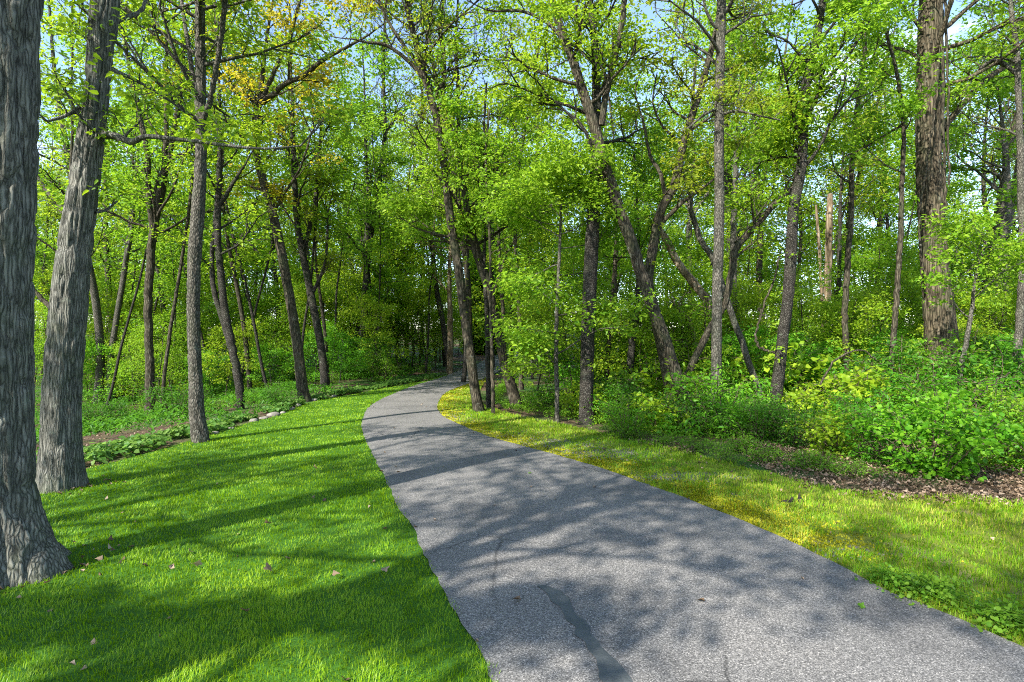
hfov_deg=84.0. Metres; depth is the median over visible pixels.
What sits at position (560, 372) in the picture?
sapling
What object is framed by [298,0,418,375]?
maple tree
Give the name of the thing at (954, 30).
sky
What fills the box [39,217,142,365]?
sapling
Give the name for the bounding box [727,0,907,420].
cherry tree
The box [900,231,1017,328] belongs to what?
sapling
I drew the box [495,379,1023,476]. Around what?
undergrowth
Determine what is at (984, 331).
sapling
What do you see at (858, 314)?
sapling
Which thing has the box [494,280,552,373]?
sapling
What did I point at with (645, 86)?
forest tree
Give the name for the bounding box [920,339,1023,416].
shrub
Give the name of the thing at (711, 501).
moss
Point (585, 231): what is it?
forest tree
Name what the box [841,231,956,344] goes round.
sapling
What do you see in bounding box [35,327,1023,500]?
ground
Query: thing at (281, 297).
sapling
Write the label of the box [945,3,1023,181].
forest tree
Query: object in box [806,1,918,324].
bare tree
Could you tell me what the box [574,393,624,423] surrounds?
shrub
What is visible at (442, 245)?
forest tree
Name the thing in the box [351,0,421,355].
bare tree
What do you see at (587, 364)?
cherry tree
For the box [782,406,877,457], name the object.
shrub
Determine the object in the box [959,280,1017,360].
sapling
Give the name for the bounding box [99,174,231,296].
sapling
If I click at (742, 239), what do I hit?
cherry tree
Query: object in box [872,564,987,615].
weed
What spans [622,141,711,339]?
forest tree
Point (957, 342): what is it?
shrub
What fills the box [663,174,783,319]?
sapling
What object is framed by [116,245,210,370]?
sapling
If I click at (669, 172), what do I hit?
forest tree
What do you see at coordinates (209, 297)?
sapling
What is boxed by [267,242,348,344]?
sapling
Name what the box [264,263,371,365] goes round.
sapling
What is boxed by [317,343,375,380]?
shrub
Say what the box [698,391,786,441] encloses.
shrub
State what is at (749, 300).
sapling
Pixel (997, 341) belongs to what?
shrub
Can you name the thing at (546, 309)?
sapling
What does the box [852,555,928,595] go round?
weed
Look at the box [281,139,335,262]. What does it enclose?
forest tree
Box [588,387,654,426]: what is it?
shrub
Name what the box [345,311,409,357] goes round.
sapling
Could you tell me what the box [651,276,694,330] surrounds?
sapling
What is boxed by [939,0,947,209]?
vine
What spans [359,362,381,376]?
shrub
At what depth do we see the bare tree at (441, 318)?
30.97 m
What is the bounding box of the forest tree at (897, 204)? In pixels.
[829,38,1016,239]
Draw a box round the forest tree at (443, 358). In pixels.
[396,155,465,366]
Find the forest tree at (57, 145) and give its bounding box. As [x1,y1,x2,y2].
[37,120,141,250]
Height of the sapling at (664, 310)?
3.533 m
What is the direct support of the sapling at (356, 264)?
on the ground at (458, 364)
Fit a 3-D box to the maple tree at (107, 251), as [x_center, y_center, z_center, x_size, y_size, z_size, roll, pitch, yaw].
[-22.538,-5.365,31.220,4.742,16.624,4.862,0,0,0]
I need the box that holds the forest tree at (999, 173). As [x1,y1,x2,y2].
[977,138,1017,234]
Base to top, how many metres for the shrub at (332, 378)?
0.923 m
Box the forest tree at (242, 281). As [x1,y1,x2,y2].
[168,146,298,381]
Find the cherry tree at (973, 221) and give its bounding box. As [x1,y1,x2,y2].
[907,196,1023,390]
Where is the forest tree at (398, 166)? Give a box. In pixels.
[340,64,435,354]
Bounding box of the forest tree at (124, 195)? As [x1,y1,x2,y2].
[108,146,163,259]
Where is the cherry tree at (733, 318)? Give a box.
[645,123,762,395]
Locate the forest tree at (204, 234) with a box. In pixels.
[162,146,235,367]
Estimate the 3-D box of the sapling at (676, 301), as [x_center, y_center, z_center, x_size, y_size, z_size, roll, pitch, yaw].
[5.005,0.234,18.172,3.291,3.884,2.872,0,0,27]
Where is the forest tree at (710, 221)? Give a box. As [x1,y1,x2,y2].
[644,95,773,284]
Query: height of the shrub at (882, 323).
4.005 m
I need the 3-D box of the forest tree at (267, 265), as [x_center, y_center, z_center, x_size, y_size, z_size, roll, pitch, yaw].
[-10.717,-5.268,25.447,6.027,16.494,6.778,0,0,37]
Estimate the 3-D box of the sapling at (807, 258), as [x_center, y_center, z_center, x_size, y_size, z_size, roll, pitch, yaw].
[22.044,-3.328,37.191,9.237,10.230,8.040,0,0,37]
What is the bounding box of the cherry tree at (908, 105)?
[815,0,952,404]
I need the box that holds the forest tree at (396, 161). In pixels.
[352,130,435,239]
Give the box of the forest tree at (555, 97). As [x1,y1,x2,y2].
[448,0,591,389]
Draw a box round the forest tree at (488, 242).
[446,151,510,270]
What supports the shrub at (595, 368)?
on the ground at (458, 364)
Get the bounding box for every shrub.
[82,396,134,435]
[82,399,130,430]
[83,372,128,400]
[103,384,136,400]
[126,399,156,411]
[135,378,214,417]
[156,379,182,392]
[166,384,217,410]
[175,380,219,396]
[203,374,233,401]
[204,396,241,412]
[228,386,259,401]
[244,378,274,390]
[245,393,261,404]
[260,383,301,405]
[306,369,319,382]
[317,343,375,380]
[329,370,343,383]
[338,358,369,376]
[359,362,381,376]
[363,347,406,380]
[388,361,409,374]
[414,363,436,372]
[516,380,564,409]
[551,344,623,391]
[554,391,579,417]
[559,380,614,405]
[569,370,651,421]
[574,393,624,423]
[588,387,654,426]
[594,325,686,383]
[596,377,660,423]
[596,392,657,440]
[596,423,624,434]
[598,355,725,411]
[603,351,687,400]
[625,425,654,440]
[627,390,698,434]
[637,296,769,378]
[649,431,679,446]
[651,389,728,436]
[657,361,785,433]
[672,312,733,358]
[676,432,717,455]
[680,352,772,400]
[691,393,762,438]
[692,374,750,419]
[697,443,751,464]
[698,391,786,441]
[706,341,849,412]
[718,378,790,427]
[720,432,769,453]
[722,333,846,401]
[740,442,793,464]
[746,398,810,442]
[752,396,850,447]
[760,384,840,426]
[780,446,819,470]
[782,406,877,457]
[783,362,926,419]
[789,290,898,386]
[793,358,840,393]
[793,446,847,473]
[801,330,854,370]
[810,334,1009,408]
[814,386,916,444]
[816,359,914,407]
[823,457,880,477]
[824,394,946,464]
[852,386,1023,482]
[854,356,979,405]
[863,358,1023,436]
[878,382,978,424]
[881,323,1023,405]
[895,324,1023,414]
[898,275,1015,336]
[912,378,1023,464]
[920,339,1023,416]
[962,384,1023,468]
[965,348,1023,405]
[966,325,1023,389]
[979,388,1023,424]
[979,397,1023,475]
[985,350,1023,397]
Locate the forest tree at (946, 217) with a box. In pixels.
[893,156,998,267]
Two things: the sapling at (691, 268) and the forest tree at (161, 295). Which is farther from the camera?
the forest tree at (161, 295)
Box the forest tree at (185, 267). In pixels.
[139,174,210,379]
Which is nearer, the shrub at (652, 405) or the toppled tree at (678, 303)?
the shrub at (652, 405)
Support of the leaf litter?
on the ground at (458, 364)
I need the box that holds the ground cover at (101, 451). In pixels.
[36,372,441,464]
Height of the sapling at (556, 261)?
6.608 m
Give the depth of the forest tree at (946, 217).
45.21 m
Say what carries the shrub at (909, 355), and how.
on the ground at (458, 364)
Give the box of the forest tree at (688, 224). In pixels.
[625,0,837,301]
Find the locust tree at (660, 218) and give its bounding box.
[591,0,781,422]
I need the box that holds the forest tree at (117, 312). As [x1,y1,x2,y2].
[39,1,212,401]
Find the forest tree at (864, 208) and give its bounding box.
[823,151,916,281]
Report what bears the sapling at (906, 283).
on the ground at (458, 364)
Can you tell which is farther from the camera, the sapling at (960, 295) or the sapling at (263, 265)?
the sapling at (263, 265)
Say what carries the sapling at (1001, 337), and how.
on the ground at (458, 364)
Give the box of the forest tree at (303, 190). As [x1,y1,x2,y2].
[260,124,406,365]
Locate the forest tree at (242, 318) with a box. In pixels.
[143,5,305,389]
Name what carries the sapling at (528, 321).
on the ground at (458, 364)
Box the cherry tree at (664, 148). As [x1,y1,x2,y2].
[555,9,678,380]
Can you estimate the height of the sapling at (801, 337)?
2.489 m
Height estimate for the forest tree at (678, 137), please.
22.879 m
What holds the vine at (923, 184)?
attached to the oak tree at (940, 322)
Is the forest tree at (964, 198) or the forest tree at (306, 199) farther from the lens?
the forest tree at (964, 198)
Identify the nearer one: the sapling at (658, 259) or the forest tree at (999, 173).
the sapling at (658, 259)
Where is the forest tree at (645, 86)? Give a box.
[551,64,689,382]
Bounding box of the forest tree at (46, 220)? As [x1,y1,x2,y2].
[36,119,96,350]
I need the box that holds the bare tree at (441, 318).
[381,3,447,372]
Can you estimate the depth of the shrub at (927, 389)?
11.52 m
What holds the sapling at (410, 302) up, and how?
on the ground at (458, 364)
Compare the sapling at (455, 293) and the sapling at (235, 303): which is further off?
the sapling at (455, 293)
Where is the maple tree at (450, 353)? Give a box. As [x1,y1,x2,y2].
[381,104,492,373]
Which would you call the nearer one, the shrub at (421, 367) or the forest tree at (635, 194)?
the shrub at (421, 367)
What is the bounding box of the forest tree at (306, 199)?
[258,89,380,383]
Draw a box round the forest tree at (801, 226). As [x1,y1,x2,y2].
[725,92,863,330]
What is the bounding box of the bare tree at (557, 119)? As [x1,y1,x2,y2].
[471,0,572,373]
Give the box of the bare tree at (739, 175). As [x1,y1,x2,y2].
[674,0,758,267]
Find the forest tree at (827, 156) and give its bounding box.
[782,113,891,296]
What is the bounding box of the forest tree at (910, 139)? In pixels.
[849,22,1013,243]
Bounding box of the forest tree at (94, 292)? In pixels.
[37,0,141,402]
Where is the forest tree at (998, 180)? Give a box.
[973,124,1017,232]
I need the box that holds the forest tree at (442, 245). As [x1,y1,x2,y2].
[400,118,500,356]
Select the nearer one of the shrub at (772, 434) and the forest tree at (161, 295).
the shrub at (772, 434)
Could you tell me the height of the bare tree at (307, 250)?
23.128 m
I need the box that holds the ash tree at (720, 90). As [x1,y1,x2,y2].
[627,0,811,404]
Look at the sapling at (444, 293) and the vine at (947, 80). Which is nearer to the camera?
the vine at (947, 80)
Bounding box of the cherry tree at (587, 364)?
[452,0,690,424]
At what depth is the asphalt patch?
3.51 m
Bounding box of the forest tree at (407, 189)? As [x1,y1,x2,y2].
[363,110,440,358]
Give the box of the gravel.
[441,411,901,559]
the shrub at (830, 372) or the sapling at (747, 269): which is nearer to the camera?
the shrub at (830, 372)
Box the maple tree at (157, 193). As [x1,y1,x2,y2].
[41,0,265,420]
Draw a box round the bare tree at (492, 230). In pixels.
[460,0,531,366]
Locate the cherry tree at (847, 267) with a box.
[778,0,926,382]
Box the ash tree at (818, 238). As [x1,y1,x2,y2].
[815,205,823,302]
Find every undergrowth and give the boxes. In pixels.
[35,350,441,451]
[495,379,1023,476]
[551,363,1023,436]
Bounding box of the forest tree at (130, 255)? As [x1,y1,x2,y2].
[93,103,216,395]
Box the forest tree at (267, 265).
[176,47,368,377]
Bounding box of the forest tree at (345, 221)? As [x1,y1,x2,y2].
[288,91,396,380]
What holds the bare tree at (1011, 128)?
on the ground at (458, 364)
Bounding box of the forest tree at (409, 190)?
[387,126,439,354]
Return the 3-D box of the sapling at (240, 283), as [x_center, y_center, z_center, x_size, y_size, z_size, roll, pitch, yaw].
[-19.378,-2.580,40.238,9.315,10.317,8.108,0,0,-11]
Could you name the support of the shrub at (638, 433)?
on the ground at (458, 364)
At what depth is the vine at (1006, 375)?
8.99 m
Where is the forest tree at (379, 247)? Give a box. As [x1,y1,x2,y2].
[339,106,430,370]
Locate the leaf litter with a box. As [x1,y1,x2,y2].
[0,374,1023,680]
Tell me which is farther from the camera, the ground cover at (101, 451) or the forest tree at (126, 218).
the forest tree at (126, 218)
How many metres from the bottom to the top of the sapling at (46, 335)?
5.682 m
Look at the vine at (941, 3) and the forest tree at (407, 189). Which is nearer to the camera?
the vine at (941, 3)
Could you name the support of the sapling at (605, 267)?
on the ground at (458, 364)
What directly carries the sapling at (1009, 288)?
on the ground at (458, 364)
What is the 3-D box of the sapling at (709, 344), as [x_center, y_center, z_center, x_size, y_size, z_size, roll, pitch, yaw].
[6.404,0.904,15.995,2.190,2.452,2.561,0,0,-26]
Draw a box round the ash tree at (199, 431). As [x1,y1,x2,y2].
[41,0,363,442]
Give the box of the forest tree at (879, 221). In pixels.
[821,34,945,285]
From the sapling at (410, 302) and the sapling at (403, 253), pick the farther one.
the sapling at (403, 253)
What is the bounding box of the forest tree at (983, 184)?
[916,15,1023,231]
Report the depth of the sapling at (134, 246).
42.52 m
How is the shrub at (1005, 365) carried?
on the ground at (458, 364)
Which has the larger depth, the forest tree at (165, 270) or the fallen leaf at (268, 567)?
the forest tree at (165, 270)
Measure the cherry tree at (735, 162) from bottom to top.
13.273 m
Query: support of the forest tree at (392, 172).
on the ground at (458, 364)
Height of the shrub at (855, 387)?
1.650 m
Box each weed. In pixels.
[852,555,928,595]
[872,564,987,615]
[946,585,1023,640]
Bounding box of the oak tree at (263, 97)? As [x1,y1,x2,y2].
[142,0,396,401]
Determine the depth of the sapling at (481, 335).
42.95 m
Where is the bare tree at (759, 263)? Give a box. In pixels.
[696,0,849,340]
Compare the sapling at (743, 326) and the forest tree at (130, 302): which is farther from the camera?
the forest tree at (130, 302)
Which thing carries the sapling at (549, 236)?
on the ground at (458, 364)
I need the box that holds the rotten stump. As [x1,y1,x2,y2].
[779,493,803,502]
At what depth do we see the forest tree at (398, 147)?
47.13 m
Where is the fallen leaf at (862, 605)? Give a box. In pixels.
[857,602,864,608]
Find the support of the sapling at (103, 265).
on the ground at (458, 364)
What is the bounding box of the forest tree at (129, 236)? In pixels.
[40,76,233,409]
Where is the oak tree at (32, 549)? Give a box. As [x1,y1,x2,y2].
[0,0,73,590]
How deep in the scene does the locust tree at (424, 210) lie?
15.87 m
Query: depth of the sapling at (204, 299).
31.03 m
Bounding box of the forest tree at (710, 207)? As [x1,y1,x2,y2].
[680,121,750,254]
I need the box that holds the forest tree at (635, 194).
[599,154,666,261]
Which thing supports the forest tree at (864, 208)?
on the ground at (458, 364)
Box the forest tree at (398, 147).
[370,106,420,195]
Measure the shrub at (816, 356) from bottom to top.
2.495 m
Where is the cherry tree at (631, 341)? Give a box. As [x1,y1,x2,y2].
[553,114,713,385]
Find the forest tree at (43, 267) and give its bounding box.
[33,167,116,307]
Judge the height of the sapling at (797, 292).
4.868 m
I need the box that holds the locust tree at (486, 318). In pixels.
[415,27,535,408]
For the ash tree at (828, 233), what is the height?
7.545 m
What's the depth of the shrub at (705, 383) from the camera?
11.65 m
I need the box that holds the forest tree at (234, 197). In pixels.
[209,150,263,321]
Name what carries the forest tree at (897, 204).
on the ground at (458, 364)
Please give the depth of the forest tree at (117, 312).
26.01 m
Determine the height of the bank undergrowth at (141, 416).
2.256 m
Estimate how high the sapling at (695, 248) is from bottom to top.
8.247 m
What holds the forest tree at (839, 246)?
on the ground at (458, 364)
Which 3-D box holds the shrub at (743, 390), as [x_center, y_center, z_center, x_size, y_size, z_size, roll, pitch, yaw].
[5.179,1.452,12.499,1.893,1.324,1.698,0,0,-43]
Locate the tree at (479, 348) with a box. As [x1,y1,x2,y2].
[456,157,547,354]
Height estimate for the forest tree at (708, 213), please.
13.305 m
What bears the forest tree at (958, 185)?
on the ground at (458, 364)
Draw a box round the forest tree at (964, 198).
[904,147,992,285]
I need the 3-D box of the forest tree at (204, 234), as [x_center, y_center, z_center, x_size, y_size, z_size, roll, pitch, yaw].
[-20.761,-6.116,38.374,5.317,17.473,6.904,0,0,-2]
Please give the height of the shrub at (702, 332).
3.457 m
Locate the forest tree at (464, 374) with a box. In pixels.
[413,48,513,381]
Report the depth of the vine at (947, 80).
14.78 m
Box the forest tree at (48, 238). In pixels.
[34,161,66,361]
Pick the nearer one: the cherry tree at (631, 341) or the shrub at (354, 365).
the cherry tree at (631, 341)
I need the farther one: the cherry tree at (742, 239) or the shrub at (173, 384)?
the shrub at (173, 384)
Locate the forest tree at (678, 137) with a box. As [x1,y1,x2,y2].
[627,77,757,329]
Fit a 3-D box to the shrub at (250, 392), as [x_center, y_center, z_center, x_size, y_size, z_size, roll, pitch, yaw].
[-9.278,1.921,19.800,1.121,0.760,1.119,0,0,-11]
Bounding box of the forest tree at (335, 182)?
[263,81,371,348]
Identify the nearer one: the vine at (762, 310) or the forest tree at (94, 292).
the vine at (762, 310)
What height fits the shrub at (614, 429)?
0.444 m
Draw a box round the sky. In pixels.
[35,0,1022,328]
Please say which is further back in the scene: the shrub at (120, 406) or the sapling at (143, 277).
the sapling at (143, 277)
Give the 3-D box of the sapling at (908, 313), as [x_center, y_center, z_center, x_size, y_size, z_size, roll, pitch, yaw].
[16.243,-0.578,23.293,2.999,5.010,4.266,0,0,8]
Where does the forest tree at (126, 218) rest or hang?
on the ground at (458, 364)
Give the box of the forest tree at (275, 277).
[175,70,311,382]
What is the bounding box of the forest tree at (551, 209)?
[502,86,586,356]
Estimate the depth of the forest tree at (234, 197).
44.32 m
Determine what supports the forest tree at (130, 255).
on the ground at (458, 364)
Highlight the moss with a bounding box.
[437,378,994,593]
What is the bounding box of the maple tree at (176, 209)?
[128,27,272,413]
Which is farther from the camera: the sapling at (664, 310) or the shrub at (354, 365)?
the shrub at (354, 365)
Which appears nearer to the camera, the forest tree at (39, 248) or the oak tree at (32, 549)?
the oak tree at (32, 549)
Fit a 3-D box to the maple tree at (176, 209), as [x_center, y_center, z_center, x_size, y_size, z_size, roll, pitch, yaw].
[-10.189,-3.495,18.801,3.990,12.482,4.424,0,0,-41]
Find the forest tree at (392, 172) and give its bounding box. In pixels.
[309,93,413,369]
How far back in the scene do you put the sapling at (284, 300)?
35.24 m
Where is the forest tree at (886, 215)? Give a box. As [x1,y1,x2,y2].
[835,86,914,345]
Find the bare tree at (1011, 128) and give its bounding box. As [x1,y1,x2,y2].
[911,0,1023,321]
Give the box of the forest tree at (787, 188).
[698,70,826,251]
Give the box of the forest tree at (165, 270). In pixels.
[106,98,265,384]
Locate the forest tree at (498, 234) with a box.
[442,28,567,378]
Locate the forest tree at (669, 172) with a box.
[633,99,712,327]
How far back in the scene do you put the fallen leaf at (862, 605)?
3.99 m
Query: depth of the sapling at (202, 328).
32.26 m
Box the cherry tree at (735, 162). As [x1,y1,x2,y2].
[677,0,815,346]
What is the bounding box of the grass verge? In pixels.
[437,379,1023,646]
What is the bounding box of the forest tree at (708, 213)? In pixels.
[681,44,827,333]
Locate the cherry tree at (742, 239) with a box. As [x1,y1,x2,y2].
[676,76,880,399]
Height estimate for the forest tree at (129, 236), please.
14.267 m
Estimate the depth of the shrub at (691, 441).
9.70 m
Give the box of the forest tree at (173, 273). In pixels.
[127,157,217,399]
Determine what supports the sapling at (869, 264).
on the ground at (458, 364)
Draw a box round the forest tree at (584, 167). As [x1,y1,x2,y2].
[543,112,588,231]
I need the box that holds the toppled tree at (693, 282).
[645,211,723,347]
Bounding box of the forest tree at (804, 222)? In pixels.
[756,67,915,323]
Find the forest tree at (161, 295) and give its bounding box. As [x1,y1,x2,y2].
[91,81,212,381]
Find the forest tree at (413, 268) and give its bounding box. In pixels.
[385,115,480,372]
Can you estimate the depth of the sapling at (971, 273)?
28.37 m
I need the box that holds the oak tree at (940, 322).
[820,0,1023,401]
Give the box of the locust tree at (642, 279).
[442,0,695,422]
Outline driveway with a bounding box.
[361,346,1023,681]
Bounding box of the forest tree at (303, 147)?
[261,5,382,345]
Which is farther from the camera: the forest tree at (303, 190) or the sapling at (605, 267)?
the forest tree at (303, 190)
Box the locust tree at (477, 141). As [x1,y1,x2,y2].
[425,76,548,412]
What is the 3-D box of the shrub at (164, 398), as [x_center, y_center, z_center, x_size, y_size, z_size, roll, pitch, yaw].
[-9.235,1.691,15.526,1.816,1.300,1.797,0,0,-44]
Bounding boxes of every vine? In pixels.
[754,250,781,353]
[819,350,876,384]
[918,45,940,269]
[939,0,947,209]
[944,0,950,184]
[946,372,1010,434]
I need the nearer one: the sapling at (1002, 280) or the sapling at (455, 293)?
the sapling at (1002, 280)
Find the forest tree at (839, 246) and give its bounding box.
[765,46,905,301]
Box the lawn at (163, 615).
[0,375,492,681]
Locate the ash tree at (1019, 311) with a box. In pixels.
[884,0,1023,363]
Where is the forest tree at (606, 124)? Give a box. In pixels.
[519,0,659,353]
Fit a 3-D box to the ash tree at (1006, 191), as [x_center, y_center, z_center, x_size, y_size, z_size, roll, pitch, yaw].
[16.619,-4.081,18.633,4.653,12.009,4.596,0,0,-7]
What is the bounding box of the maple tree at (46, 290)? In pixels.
[33,0,152,307]
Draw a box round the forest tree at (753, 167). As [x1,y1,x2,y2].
[679,49,795,333]
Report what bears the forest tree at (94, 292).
on the ground at (458, 364)
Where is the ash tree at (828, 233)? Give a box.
[821,193,833,337]
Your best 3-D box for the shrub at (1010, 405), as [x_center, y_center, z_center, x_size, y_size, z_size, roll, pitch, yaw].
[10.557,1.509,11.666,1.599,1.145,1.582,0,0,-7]
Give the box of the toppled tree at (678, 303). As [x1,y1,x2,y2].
[665,292,701,369]
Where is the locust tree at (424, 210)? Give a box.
[367,0,608,409]
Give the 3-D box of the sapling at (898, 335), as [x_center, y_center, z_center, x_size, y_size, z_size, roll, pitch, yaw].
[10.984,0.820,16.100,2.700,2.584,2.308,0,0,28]
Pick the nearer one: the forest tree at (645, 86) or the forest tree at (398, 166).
the forest tree at (645, 86)
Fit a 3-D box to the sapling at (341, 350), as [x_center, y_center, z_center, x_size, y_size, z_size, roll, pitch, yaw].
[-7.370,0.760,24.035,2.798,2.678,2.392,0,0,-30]
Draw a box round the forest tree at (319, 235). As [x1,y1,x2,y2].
[287,179,358,362]
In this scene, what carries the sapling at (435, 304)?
on the ground at (458, 364)
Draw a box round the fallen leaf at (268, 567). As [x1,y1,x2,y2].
[263,562,271,570]
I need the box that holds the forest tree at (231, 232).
[110,0,332,388]
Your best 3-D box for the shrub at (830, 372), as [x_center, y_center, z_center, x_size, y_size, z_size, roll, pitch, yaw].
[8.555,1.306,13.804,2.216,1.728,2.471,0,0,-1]
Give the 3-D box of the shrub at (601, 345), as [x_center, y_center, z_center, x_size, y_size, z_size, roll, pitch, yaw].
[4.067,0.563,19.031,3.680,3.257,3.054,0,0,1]
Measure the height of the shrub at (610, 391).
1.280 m
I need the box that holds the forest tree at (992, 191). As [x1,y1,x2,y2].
[952,111,1023,272]
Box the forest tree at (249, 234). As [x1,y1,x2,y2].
[203,162,297,359]
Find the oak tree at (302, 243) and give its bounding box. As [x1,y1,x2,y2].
[241,0,368,389]
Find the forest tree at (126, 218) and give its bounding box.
[98,165,144,262]
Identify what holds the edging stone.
on the lawn at (163, 615)
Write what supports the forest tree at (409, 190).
on the ground at (458, 364)
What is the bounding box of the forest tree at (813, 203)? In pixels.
[771,169,837,295]
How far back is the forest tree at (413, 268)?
30.48 m
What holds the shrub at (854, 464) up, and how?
on the ground at (458, 364)
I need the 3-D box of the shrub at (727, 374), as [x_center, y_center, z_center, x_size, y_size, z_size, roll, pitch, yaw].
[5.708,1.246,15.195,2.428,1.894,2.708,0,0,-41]
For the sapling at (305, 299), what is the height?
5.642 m
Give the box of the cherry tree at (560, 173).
[470,118,679,421]
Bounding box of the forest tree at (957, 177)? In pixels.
[879,66,996,221]
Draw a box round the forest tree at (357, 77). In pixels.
[246,38,378,345]
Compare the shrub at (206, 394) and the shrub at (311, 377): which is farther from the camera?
the shrub at (311, 377)
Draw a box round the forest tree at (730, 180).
[647,0,837,311]
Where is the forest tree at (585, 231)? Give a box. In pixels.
[565,207,602,292]
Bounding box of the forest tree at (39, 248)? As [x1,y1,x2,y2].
[35,165,112,318]
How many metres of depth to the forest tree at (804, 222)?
24.09 m
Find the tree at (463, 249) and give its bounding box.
[373,0,513,379]
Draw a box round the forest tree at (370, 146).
[311,107,410,301]
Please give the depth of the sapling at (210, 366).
24.97 m
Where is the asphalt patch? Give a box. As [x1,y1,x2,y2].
[537,585,632,681]
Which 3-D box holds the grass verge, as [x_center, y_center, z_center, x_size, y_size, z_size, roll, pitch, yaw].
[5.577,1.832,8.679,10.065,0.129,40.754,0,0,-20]
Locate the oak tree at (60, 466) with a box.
[35,0,373,493]
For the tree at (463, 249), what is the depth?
25.51 m
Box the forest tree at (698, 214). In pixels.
[670,161,726,238]
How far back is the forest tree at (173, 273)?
25.91 m
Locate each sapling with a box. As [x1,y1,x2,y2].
[32,271,93,379]
[33,176,132,359]
[34,197,102,327]
[34,235,138,373]
[34,297,94,382]
[34,302,105,373]
[34,304,90,388]
[35,263,169,392]
[38,266,164,359]
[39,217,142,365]
[82,334,144,403]
[83,338,118,398]
[85,289,172,384]
[87,214,177,340]
[89,222,266,339]
[89,241,137,345]
[95,330,156,404]
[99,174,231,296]
[106,294,201,387]
[110,310,202,396]
[115,243,186,372]
[115,263,205,391]
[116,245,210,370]
[135,266,239,382]
[157,279,259,371]
[158,269,242,351]
[172,224,301,373]
[175,224,308,373]
[178,290,288,378]
[179,232,272,367]
[181,347,234,394]
[201,313,269,394]
[205,289,285,374]
[223,251,349,375]
[225,222,311,318]
[227,277,329,381]
[232,224,272,335]
[234,206,317,330]
[237,262,333,349]
[245,279,312,386]
[245,341,294,388]
[259,226,402,363]
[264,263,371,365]
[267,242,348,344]
[276,276,379,369]
[277,318,342,383]
[278,283,347,357]
[306,329,374,383]
[310,235,401,342]
[323,264,397,332]
[326,206,428,309]
[331,287,408,377]
[337,208,439,358]
[341,261,411,353]
[344,266,444,369]
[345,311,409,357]
[345,330,398,378]
[346,217,409,322]
[349,180,455,355]
[367,293,424,364]
[374,177,510,357]
[385,275,459,362]
[385,285,460,360]
[389,268,446,369]
[393,266,483,362]
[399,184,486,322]
[409,287,460,361]
[410,300,463,369]
[412,273,480,350]
[455,308,484,357]
[472,182,603,378]
[488,184,607,369]
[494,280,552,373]
[510,232,584,385]
[511,290,611,395]
[511,298,598,396]
[523,337,602,406]
[537,218,634,343]
[544,232,629,343]
[551,250,641,332]
[554,219,635,298]
[561,206,695,377]
[566,250,655,355]
[574,307,649,382]
[594,292,696,384]
[598,304,690,373]
[599,219,753,352]
[615,285,707,373]
[624,247,757,363]
[625,197,705,306]
[635,295,735,382]
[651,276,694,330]
[662,227,763,332]
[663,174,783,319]
[680,270,797,367]
[686,210,806,337]
[689,268,775,341]
[696,331,772,394]
[698,232,815,337]
[703,239,799,328]
[722,312,776,372]
[722,321,821,400]
[729,254,879,379]
[737,253,819,348]
[747,186,836,319]
[756,271,817,339]
[764,284,836,347]
[770,328,853,412]
[780,217,912,332]
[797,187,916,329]
[805,295,886,366]
[806,226,957,324]
[806,283,931,378]
[814,228,922,345]
[828,260,923,360]
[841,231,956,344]
[850,225,990,337]
[851,326,930,384]
[872,275,921,355]
[887,284,1010,352]
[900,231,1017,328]
[900,242,1014,320]
[901,223,984,321]
[912,312,1001,364]
[950,244,1015,325]
[959,255,1017,337]
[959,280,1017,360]
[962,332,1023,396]
[978,331,1023,354]
[979,254,1017,340]
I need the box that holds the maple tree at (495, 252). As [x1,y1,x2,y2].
[461,149,552,362]
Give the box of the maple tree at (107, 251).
[63,90,144,365]
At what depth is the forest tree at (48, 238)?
45.04 m
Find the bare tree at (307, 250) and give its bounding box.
[242,0,341,377]
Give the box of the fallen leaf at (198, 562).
[190,560,201,565]
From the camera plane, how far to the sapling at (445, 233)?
39.09 m
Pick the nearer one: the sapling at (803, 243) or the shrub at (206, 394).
the shrub at (206, 394)
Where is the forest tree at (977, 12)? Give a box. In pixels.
[902,0,1023,285]
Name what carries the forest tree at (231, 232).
on the ground at (458, 364)
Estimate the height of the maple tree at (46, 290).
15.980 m
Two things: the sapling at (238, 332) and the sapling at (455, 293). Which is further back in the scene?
the sapling at (455, 293)
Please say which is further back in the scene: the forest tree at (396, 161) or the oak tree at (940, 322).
the forest tree at (396, 161)
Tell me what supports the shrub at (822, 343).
on the ground at (458, 364)
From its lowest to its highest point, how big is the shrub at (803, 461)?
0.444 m
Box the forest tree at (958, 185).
[834,89,983,324]
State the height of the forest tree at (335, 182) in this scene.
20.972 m
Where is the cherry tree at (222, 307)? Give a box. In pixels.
[137,3,333,409]
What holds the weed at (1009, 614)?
on the grass verge
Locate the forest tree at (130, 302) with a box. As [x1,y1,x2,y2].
[94,88,186,368]
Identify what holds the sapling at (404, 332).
on the ground at (458, 364)
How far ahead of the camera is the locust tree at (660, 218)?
13.32 m
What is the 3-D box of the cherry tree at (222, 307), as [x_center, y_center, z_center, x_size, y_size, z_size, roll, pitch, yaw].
[-8.155,-4.816,16.004,4.094,14.008,4.572,0,0,29]
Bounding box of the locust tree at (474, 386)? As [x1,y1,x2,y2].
[295,0,539,411]
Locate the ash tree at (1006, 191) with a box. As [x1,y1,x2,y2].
[941,22,1023,339]
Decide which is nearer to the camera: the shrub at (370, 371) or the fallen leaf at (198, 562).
the fallen leaf at (198, 562)
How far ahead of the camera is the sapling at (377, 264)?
40.68 m

